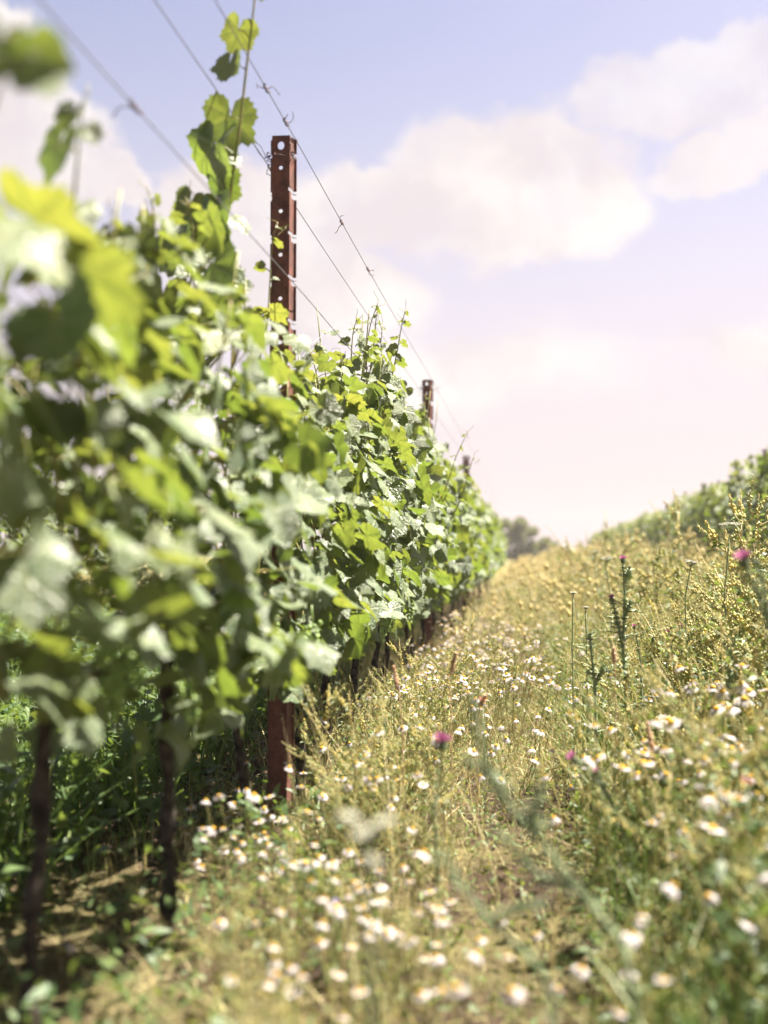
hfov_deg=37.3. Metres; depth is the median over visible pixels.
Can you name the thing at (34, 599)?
grapevine
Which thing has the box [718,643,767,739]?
sweet clover
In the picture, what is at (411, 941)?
daisy
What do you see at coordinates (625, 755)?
daisy
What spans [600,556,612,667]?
umbel flower
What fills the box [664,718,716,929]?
daisy
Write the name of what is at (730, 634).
sweet clover
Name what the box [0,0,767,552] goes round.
sky
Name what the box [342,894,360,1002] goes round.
daisy
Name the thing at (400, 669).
sweet clover
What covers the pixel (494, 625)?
sweet clover
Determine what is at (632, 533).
grapevine
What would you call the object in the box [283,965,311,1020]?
daisy
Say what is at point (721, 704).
daisy
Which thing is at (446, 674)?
sweet clover
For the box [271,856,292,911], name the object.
daisy
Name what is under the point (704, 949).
sweet clover
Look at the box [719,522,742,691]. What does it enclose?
umbel flower
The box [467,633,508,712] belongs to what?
sweet clover
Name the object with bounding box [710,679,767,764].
sweet clover
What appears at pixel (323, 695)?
sweet clover
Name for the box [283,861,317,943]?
daisy
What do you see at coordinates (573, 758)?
thistle
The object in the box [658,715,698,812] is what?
daisy
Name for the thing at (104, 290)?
grapevine
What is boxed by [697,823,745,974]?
daisy
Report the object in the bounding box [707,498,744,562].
grapevine
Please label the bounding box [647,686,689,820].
daisy
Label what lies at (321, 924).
daisy
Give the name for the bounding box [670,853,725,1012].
daisy
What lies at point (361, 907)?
daisy
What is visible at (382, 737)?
sweet clover
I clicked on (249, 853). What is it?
daisy
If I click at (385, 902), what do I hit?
daisy
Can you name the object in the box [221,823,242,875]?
daisy
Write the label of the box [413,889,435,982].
daisy
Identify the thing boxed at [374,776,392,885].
daisy
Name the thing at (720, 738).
daisy
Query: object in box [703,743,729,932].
daisy
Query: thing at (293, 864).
daisy
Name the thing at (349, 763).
sweet clover
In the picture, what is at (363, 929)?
daisy
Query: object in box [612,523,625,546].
grapevine
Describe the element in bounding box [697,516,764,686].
sweet clover
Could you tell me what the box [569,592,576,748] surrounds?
umbel flower
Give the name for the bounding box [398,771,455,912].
sweet clover
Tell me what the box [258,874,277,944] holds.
daisy
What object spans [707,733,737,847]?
daisy
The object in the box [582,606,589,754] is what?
umbel flower
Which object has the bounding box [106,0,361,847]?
grapevine
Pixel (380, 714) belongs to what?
sweet clover
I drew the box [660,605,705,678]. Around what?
sweet clover
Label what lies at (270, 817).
daisy
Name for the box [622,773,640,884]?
daisy
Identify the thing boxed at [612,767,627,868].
daisy
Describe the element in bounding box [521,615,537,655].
sweet clover
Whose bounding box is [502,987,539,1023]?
daisy
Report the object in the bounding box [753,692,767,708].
sweet clover
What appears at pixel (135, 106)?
trellis wire
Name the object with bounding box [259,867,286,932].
daisy
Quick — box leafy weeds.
[0,585,767,1023]
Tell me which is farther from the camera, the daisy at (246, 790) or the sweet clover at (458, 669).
the sweet clover at (458, 669)
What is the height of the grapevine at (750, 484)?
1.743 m
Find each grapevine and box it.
[0,13,111,632]
[0,84,299,1023]
[0,179,340,936]
[0,469,78,636]
[0,523,22,544]
[11,476,109,622]
[64,472,151,612]
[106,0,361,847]
[107,490,169,582]
[143,511,207,580]
[196,367,408,805]
[259,342,421,768]
[295,292,445,747]
[315,315,457,715]
[323,408,479,695]
[391,388,473,674]
[404,437,469,673]
[409,441,483,670]
[432,459,480,651]
[440,460,490,642]
[450,505,488,634]
[457,492,492,629]
[464,477,498,621]
[469,497,499,611]
[472,510,500,611]
[477,502,503,608]
[480,499,503,602]
[484,516,504,593]
[486,509,506,596]
[489,510,508,589]
[587,533,594,549]
[592,532,600,549]
[607,527,618,542]
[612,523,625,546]
[613,522,629,545]
[623,517,643,547]
[630,524,637,542]
[633,511,649,542]
[640,510,664,548]
[647,510,670,560]
[651,507,670,550]
[655,499,688,554]
[662,490,699,558]
[662,511,687,543]
[664,516,684,561]
[677,512,696,559]
[680,481,721,550]
[680,501,698,551]
[689,479,740,554]
[696,482,739,558]
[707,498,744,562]
[709,450,761,563]
[732,482,767,560]
[736,446,767,554]
[746,483,767,573]
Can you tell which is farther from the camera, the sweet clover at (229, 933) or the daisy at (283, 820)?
the daisy at (283, 820)
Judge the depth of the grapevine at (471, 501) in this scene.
8.99 m
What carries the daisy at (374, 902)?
on the ground at (50, 970)
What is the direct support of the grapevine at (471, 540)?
on the ground at (50, 970)
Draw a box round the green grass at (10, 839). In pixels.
[0,603,767,1023]
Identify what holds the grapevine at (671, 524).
on the ground at (50, 970)
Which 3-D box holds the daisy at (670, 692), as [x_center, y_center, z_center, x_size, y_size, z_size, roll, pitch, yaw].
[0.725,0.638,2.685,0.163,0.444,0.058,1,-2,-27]
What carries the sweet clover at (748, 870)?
on the ground at (50, 970)
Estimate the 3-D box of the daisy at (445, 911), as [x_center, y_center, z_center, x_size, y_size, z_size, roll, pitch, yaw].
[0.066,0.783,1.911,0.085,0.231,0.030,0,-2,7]
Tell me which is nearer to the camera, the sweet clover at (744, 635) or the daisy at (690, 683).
the daisy at (690, 683)
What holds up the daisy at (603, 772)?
on the ground at (50, 970)
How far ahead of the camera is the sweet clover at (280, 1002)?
1.31 m
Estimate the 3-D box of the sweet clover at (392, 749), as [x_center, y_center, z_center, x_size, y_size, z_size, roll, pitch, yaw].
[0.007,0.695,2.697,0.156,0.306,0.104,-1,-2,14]
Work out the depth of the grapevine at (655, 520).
28.03 m
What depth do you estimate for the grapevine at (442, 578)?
5.51 m
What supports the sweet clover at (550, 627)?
on the ground at (50, 970)
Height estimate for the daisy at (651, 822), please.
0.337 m
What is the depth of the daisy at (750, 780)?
1.82 m
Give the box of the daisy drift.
[208,611,767,909]
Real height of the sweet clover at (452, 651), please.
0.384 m
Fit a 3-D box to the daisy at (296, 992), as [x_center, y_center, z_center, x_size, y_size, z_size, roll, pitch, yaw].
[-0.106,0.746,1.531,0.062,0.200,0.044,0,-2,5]
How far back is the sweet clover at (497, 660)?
4.39 m
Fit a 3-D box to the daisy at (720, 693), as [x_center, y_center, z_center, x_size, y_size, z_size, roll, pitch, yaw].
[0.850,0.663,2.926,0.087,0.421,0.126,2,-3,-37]
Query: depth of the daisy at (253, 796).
2.24 m
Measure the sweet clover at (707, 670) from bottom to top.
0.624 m
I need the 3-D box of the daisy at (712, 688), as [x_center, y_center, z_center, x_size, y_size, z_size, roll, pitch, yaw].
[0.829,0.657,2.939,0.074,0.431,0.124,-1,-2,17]
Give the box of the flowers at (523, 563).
[433,527,767,655]
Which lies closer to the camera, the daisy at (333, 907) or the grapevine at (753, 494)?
the daisy at (333, 907)
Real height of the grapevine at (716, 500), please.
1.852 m
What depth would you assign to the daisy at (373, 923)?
1.80 m
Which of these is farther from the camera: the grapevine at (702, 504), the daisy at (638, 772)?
the grapevine at (702, 504)
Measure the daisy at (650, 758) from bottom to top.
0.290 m
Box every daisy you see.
[65,942,84,991]
[95,746,111,801]
[173,823,186,895]
[174,856,189,902]
[179,804,197,875]
[180,864,204,900]
[183,827,205,910]
[194,859,200,884]
[199,833,212,895]
[199,837,216,911]
[201,799,222,879]
[206,826,223,892]
[209,849,227,906]
[212,827,228,901]
[213,919,245,1014]
[216,802,241,872]
[216,857,245,937]
[218,836,236,887]
[219,847,239,879]
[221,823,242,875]
[224,814,236,848]
[225,976,243,1021]
[230,849,247,881]
[234,787,242,821]
[234,793,265,907]
[236,854,245,898]
[238,841,269,901]
[239,921,259,1019]
[240,788,254,874]
[241,836,256,882]
[242,944,279,1023]
[244,761,264,849]
[246,831,268,875]
[247,819,265,895]
[247,836,268,893]
[249,838,261,893]
[254,851,269,915]
[255,795,274,877]
[257,806,267,850]
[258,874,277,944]
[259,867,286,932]
[263,815,275,855]
[263,958,283,1019]
[264,980,297,1022]
[265,842,278,903]
[268,972,283,1023]
[269,819,281,858]
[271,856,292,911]
[275,909,288,989]
[277,816,293,875]
[277,850,287,910]
[279,819,295,874]
[281,965,298,1019]
[283,765,303,858]
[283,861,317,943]
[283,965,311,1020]
[285,985,314,1023]
[287,842,317,955]
[288,862,320,940]
[289,772,305,836]
[289,810,323,901]
[291,840,300,901]
[292,817,323,888]
[296,974,308,1023]
[297,855,324,916]
[297,860,310,936]
[298,785,317,857]
[305,879,347,965]
[306,863,321,951]
[311,861,341,934]
[313,939,352,1023]
[315,921,359,1018]
[317,793,326,862]
[317,797,339,873]
[317,896,365,1021]
[318,859,343,953]
[319,794,341,890]
[319,903,345,1014]
[320,877,339,964]
[320,916,365,1017]
[326,865,341,955]
[328,910,364,1021]
[331,904,363,1004]
[332,972,352,1023]
[333,897,342,938]
[338,1014,349,1023]
[340,849,356,925]
[340,861,361,955]
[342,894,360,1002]
[342,933,375,1019]
[343,944,367,1017]
[347,885,370,981]
[349,777,379,887]
[351,880,367,977]
[352,887,391,986]
[352,988,367,1023]
[353,787,376,876]
[355,905,394,1010]
[362,869,381,961]
[364,869,389,961]
[364,920,387,1023]
[367,900,389,1023]
[370,796,397,884]
[370,899,402,996]
[372,926,383,1021]
[373,932,398,1023]
[373,940,408,1023]
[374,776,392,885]
[374,926,396,1023]
[375,884,400,965]
[376,865,407,955]
[376,897,391,960]
[378,929,410,1009]
[380,779,400,869]
[386,805,400,882]
[388,880,415,966]
[391,931,405,1011]
[393,850,431,1023]
[393,909,423,1007]
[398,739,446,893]
[398,826,420,906]
[399,937,419,1022]
[400,935,419,1023]
[410,907,447,1023]
[411,955,448,1023]
[412,955,433,1023]
[412,988,449,1023]
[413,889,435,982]
[414,991,428,1023]
[417,782,450,884]
[418,910,447,990]
[418,992,434,1023]
[421,904,445,1000]
[431,915,444,998]
[431,919,454,1006]
[431,955,445,1021]
[431,973,469,1023]
[432,800,453,895]
[432,919,465,1022]
[432,942,452,1023]
[437,899,456,994]
[447,984,467,1023]
[459,938,489,1023]
[459,951,504,1023]
[471,919,506,1023]
[493,954,513,1023]
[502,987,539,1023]
[509,932,542,1023]
[550,985,566,1009]
[557,966,596,1023]
[572,774,600,863]
[574,755,609,879]
[577,759,607,899]
[581,766,605,852]
[587,777,607,878]
[588,724,624,921]
[593,755,623,925]
[596,753,613,843]
[602,971,639,1023]
[605,727,644,891]
[612,752,635,852]
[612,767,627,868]
[613,764,649,914]
[614,1009,626,1023]
[616,760,656,876]
[619,912,649,1023]
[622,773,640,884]
[622,931,651,1023]
[624,933,679,1023]
[627,918,646,1014]
[628,739,651,871]
[629,756,652,855]
[630,776,652,864]
[631,759,669,905]
[634,771,642,866]
[635,751,663,873]
[637,746,672,851]
[637,772,677,873]
[639,745,672,839]
[643,820,698,986]
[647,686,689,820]
[648,774,658,877]
[649,719,730,940]
[650,778,686,919]
[653,883,694,1023]
[654,977,681,1023]
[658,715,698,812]
[659,747,692,912]
[662,749,684,889]
[664,690,697,787]
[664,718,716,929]
[666,728,696,814]
[668,760,738,950]
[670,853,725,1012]
[674,665,718,793]
[674,828,725,994]
[676,770,704,894]
[677,829,735,1023]
[681,680,700,811]
[683,686,701,804]
[683,758,725,888]
[685,747,717,861]
[690,795,744,1020]
[691,688,728,819]
[694,784,722,942]
[697,722,719,850]
[697,740,719,813]
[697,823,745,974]
[698,757,732,841]
[698,892,726,1023]
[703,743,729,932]
[705,792,733,1020]
[706,792,762,1021]
[707,685,718,735]
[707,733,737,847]
[708,702,726,804]
[710,706,743,835]
[710,783,724,898]
[712,681,740,769]
[713,735,744,823]
[713,746,731,814]
[715,811,746,987]
[715,816,753,989]
[718,920,759,1023]
[720,743,743,810]
[724,705,756,807]
[726,746,739,813]
[730,748,753,828]
[732,680,757,790]
[733,688,767,744]
[733,774,755,868]
[734,696,760,784]
[736,663,766,800]
[737,846,767,1018]
[741,775,754,1012]
[742,688,761,808]
[746,873,767,1008]
[747,724,763,849]
[748,913,767,1023]
[749,791,764,951]
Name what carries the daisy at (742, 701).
on the ground at (50, 970)
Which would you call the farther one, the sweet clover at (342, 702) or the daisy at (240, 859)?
the sweet clover at (342, 702)
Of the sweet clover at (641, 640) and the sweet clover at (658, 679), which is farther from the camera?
the sweet clover at (641, 640)
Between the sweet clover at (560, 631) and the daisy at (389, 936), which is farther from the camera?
the sweet clover at (560, 631)
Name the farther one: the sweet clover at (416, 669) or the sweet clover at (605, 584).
the sweet clover at (605, 584)
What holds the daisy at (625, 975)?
on the ground at (50, 970)
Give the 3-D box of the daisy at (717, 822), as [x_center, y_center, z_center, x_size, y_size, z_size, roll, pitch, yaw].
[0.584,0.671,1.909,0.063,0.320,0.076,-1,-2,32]
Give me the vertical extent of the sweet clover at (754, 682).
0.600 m
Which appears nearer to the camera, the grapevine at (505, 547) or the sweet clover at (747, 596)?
the sweet clover at (747, 596)
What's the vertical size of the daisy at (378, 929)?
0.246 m
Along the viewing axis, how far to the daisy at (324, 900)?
1.71 m
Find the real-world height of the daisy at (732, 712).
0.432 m
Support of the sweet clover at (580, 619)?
on the ground at (50, 970)
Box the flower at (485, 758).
[479,696,486,837]
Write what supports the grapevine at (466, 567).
on the ground at (50, 970)
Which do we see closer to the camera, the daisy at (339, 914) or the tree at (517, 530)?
the daisy at (339, 914)
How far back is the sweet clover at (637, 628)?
5.81 m
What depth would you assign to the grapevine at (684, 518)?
21.06 m
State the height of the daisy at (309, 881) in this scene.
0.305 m
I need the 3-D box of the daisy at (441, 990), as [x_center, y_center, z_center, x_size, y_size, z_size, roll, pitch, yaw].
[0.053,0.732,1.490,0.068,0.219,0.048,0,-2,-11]
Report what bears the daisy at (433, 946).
on the ground at (50, 970)
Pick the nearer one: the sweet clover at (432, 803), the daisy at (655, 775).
the sweet clover at (432, 803)
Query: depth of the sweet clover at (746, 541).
5.48 m
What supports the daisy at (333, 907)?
on the ground at (50, 970)
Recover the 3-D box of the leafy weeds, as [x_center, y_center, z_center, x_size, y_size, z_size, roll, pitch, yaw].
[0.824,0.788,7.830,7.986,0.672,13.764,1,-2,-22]
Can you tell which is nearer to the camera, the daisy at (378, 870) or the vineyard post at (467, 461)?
the daisy at (378, 870)
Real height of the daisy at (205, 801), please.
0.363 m
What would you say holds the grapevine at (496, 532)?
on the ground at (50, 970)
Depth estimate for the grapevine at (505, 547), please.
19.05 m
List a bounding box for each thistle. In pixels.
[428,731,452,958]
[438,850,559,1023]
[462,696,648,1023]
[566,750,648,928]
[574,629,615,766]
[600,554,646,747]
[632,623,642,715]
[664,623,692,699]
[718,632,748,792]
[734,548,767,711]
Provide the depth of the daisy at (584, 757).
2.56 m
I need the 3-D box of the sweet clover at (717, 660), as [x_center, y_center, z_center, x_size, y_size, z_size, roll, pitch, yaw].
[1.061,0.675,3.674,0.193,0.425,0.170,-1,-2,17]
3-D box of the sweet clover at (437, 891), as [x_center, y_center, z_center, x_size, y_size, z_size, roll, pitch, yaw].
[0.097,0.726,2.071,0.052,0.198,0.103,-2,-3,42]
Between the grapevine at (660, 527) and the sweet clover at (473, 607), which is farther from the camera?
the grapevine at (660, 527)
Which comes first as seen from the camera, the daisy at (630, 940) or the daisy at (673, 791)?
the daisy at (630, 940)
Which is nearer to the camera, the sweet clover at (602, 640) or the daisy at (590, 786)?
the daisy at (590, 786)
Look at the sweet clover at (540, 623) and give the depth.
7.58 m
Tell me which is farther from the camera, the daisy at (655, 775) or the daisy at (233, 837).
the daisy at (655, 775)
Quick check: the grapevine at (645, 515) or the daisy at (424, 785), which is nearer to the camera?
the daisy at (424, 785)
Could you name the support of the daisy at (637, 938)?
on the ground at (50, 970)
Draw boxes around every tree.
[501,516,539,563]
[530,537,559,560]
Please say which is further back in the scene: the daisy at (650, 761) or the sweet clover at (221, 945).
the daisy at (650, 761)
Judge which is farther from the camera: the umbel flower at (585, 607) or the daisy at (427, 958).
the umbel flower at (585, 607)
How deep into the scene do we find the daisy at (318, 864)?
2.10 m
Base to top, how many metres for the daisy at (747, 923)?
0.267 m
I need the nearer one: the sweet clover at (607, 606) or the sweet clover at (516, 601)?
the sweet clover at (607, 606)
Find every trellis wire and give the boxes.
[0,611,305,698]
[39,0,499,518]
[154,0,485,487]
[215,0,493,488]
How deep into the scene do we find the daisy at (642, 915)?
1.56 m
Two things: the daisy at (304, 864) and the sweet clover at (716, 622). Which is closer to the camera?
the daisy at (304, 864)
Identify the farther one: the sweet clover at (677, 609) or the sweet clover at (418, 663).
the sweet clover at (677, 609)
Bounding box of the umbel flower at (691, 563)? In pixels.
[683,560,696,725]
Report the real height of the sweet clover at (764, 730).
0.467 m
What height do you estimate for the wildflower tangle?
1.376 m
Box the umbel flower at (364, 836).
[337,812,395,1023]
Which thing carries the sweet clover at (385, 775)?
on the ground at (50, 970)
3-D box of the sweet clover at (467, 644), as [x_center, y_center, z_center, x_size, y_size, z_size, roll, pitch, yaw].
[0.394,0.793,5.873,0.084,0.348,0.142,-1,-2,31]
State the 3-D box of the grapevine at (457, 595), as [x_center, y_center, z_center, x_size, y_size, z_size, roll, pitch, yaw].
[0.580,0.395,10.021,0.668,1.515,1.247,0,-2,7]
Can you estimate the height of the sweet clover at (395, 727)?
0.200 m
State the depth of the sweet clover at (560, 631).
6.86 m
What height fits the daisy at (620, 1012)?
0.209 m
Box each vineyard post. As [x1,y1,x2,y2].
[255,135,297,825]
[414,380,439,660]
[462,456,469,620]
[762,449,767,530]
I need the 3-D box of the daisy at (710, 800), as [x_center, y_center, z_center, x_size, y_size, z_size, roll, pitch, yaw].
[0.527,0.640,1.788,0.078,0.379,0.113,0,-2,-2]
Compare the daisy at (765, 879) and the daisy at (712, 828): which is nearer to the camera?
the daisy at (765, 879)
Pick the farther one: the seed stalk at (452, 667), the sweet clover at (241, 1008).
the seed stalk at (452, 667)
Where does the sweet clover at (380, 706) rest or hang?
on the ground at (50, 970)
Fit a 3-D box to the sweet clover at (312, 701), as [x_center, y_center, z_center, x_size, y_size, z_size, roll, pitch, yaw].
[-0.103,0.621,2.708,0.210,0.459,0.282,0,-2,-8]
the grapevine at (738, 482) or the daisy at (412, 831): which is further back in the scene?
the grapevine at (738, 482)
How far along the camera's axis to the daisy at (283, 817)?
2.48 m
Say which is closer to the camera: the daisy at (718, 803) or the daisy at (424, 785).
the daisy at (718, 803)
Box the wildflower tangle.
[214,500,767,1023]
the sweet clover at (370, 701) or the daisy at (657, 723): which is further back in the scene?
the sweet clover at (370, 701)
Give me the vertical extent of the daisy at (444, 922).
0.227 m
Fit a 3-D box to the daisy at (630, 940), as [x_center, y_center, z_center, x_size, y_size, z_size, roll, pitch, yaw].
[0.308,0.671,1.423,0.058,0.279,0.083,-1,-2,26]
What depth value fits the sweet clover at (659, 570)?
6.12 m
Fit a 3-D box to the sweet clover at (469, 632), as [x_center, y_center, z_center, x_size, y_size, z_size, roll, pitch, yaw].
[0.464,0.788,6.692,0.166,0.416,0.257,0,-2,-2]
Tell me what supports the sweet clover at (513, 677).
on the ground at (50, 970)
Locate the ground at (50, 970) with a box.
[0,556,765,1023]
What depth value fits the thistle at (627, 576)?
3.47 m
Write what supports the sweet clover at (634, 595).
on the ground at (50, 970)
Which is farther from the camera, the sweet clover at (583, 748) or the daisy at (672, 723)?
the sweet clover at (583, 748)
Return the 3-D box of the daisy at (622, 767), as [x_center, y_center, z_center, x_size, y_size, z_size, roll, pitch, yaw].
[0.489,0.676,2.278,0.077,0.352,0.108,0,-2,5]
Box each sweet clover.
[186,883,257,1020]
[203,925,304,1023]
[209,995,238,1023]
[232,984,258,1023]
[238,882,306,999]
[266,984,296,1023]
[276,1001,297,1023]
[281,684,363,847]
[292,695,330,812]
[294,703,359,814]
[297,684,382,871]
[306,672,348,781]
[306,709,344,814]
[308,688,396,871]
[320,686,353,747]
[322,775,390,896]
[323,765,363,862]
[332,691,363,742]
[332,763,369,846]
[334,688,409,826]
[337,675,391,750]
[338,749,370,810]
[339,903,425,1023]
[340,759,380,840]
[341,661,382,735]
[347,683,395,771]
[350,746,441,908]
[351,690,396,774]
[356,679,406,788]
[356,742,414,873]
[361,674,388,718]
[365,678,385,718]
[366,732,405,813]
[367,660,427,769]
[368,668,438,840]
[369,724,414,830]
[370,705,411,811]
[372,654,436,740]
[378,661,406,712]
[381,732,422,811]
[385,658,468,782]
[386,636,452,757]
[386,950,442,1023]
[392,712,429,846]
[392,724,414,787]
[393,650,455,792]
[396,710,432,802]
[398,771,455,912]
[402,651,481,789]
[404,654,462,783]
[407,714,475,845]
[412,858,446,954]
[413,701,430,764]
[416,675,452,730]
[418,672,442,770]
[422,693,445,732]
[424,717,470,838]
[428,765,454,823]
[430,604,491,723]
[434,653,459,719]
[444,644,487,712]
[445,642,483,704]
[449,632,469,695]
[450,610,475,664]
[452,611,492,679]
[455,677,477,735]
[459,677,485,732]
[462,592,491,639]
[462,606,488,653]
[466,652,515,743]
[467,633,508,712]
[472,640,504,731]
[482,619,516,695]
[484,649,517,720]
[487,612,506,639]
[488,661,512,730]
[489,680,507,732]
[490,614,514,653]
[491,650,524,733]
[500,616,529,691]
[503,586,541,625]
[509,615,540,659]
[511,586,557,637]
[513,627,538,670]
[515,620,534,668]
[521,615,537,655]
[524,599,537,615]
[525,648,556,723]
[535,613,551,660]
[540,609,548,631]
[542,583,583,638]
[542,624,557,657]
[547,702,578,786]
[549,701,624,870]
[554,648,582,735]
[555,612,602,698]
[556,620,570,664]
[561,619,604,686]
[569,596,603,653]
[571,677,767,911]
[576,741,605,842]
[582,621,613,660]
[582,763,633,897]
[590,724,628,826]
[595,565,618,634]
[600,591,672,700]
[601,604,643,665]
[603,692,689,847]
[607,933,668,1023]
[612,589,633,648]
[616,659,712,820]
[617,544,680,640]
[619,668,751,828]
[620,701,695,790]
[624,758,679,906]
[625,624,663,671]
[629,635,699,706]
[631,617,650,654]
[633,594,647,618]
[635,633,675,698]
[643,669,767,927]
[646,773,690,900]
[648,553,691,643]
[648,707,682,746]
[652,540,706,620]
[656,488,739,602]
[657,597,686,640]
[658,622,767,809]
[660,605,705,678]
[661,597,701,676]
[664,676,691,735]
[664,934,713,1023]
[666,564,699,644]
[666,730,767,997]
[671,710,767,920]
[674,490,767,658]
[674,593,755,728]
[676,555,749,649]
[677,474,767,650]
[678,700,765,931]
[678,716,767,985]
[682,526,767,648]
[686,598,762,729]
[690,540,765,675]
[692,618,767,720]
[695,550,765,686]
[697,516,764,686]
[697,801,767,941]
[698,591,745,635]
[699,571,723,606]
[700,547,764,631]
[705,575,767,667]
[705,655,726,688]
[705,690,767,803]
[705,817,765,993]
[706,620,725,670]
[710,536,745,587]
[710,610,762,668]
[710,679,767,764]
[713,556,767,696]
[715,520,766,598]
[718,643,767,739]
[719,579,767,716]
[724,641,766,744]
[729,811,767,903]
[733,917,767,1009]
[736,659,767,687]
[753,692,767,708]
[757,586,767,642]
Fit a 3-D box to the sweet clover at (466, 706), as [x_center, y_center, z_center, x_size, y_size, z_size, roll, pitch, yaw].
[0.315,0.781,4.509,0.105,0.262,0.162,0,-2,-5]
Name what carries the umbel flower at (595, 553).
on the ground at (50, 970)
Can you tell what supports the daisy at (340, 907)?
on the ground at (50, 970)
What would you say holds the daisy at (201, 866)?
on the ground at (50, 970)
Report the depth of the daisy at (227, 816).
2.76 m
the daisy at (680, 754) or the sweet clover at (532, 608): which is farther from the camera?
the sweet clover at (532, 608)
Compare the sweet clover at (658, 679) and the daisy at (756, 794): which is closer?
the daisy at (756, 794)
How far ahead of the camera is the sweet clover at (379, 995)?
1.56 m
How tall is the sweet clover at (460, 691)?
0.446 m
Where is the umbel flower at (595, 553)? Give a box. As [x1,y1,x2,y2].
[588,551,599,660]
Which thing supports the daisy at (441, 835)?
on the ground at (50, 970)
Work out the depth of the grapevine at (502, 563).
17.21 m
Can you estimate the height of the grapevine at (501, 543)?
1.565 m
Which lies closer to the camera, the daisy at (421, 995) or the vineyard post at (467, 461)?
the daisy at (421, 995)
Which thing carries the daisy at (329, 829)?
on the ground at (50, 970)
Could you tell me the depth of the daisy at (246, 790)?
2.53 m
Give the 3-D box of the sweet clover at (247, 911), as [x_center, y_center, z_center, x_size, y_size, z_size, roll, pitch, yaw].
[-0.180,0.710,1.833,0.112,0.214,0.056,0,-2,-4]
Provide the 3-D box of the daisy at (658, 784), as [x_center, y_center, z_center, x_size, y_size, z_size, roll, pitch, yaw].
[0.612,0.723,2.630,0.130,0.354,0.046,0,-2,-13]
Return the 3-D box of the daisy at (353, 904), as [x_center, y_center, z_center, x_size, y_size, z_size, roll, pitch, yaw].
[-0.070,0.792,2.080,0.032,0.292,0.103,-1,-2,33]
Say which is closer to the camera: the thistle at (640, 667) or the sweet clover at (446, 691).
the sweet clover at (446, 691)
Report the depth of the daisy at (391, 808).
2.65 m
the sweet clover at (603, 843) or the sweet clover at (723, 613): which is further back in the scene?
the sweet clover at (723, 613)
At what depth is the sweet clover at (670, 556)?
6.71 m
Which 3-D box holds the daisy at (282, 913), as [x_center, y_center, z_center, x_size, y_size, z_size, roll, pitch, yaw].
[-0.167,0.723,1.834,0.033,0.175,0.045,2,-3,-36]
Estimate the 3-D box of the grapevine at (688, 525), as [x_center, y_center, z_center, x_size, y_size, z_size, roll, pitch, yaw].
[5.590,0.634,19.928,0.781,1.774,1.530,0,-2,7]
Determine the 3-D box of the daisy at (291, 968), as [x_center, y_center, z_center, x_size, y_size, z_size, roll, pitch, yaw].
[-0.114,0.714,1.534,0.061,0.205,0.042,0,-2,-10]
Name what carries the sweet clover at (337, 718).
on the ground at (50, 970)
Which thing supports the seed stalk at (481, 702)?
on the ground at (50, 970)
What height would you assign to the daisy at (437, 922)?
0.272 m
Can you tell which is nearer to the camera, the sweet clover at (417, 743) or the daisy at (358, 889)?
the daisy at (358, 889)
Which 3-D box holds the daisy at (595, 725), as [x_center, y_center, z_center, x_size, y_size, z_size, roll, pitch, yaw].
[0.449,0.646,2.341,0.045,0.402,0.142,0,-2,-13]
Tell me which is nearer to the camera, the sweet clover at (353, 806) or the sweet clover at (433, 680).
the sweet clover at (353, 806)
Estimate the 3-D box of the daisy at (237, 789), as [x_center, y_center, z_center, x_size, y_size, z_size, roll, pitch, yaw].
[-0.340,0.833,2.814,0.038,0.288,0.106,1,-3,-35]
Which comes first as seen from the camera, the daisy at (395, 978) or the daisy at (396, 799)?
the daisy at (395, 978)
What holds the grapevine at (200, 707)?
on the ground at (50, 970)
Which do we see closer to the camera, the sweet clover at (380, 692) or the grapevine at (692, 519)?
the sweet clover at (380, 692)
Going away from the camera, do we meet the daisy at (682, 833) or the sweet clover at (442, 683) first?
the daisy at (682, 833)
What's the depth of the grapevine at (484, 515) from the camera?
11.87 m
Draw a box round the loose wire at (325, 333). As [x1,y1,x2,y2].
[301,320,350,354]
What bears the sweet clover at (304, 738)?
on the ground at (50, 970)
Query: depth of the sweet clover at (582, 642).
5.34 m
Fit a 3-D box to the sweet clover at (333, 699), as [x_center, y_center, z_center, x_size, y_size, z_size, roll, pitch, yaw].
[-0.134,0.638,2.779,0.193,0.432,0.184,1,-2,-24]
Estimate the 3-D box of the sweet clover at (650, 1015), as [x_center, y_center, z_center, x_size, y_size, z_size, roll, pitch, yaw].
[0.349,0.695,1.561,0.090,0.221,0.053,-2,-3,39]
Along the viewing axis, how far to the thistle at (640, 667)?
4.10 m
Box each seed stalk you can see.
[392,665,402,844]
[449,651,457,845]
[476,694,486,835]
[611,646,616,833]
[646,721,660,862]
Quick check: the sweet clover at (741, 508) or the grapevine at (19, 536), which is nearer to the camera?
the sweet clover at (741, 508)
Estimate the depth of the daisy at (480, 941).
1.82 m
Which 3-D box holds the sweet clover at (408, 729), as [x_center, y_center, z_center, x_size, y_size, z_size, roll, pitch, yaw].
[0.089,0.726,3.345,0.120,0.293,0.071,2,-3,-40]
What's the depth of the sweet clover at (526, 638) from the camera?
7.03 m
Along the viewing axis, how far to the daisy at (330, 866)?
1.94 m
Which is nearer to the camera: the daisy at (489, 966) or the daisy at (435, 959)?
the daisy at (435, 959)
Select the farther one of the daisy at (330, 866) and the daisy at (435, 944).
the daisy at (330, 866)
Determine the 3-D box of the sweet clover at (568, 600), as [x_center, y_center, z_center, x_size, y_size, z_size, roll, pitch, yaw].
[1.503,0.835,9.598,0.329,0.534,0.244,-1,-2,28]
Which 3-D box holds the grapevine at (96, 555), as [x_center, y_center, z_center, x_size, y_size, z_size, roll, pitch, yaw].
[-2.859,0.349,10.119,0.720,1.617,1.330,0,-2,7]

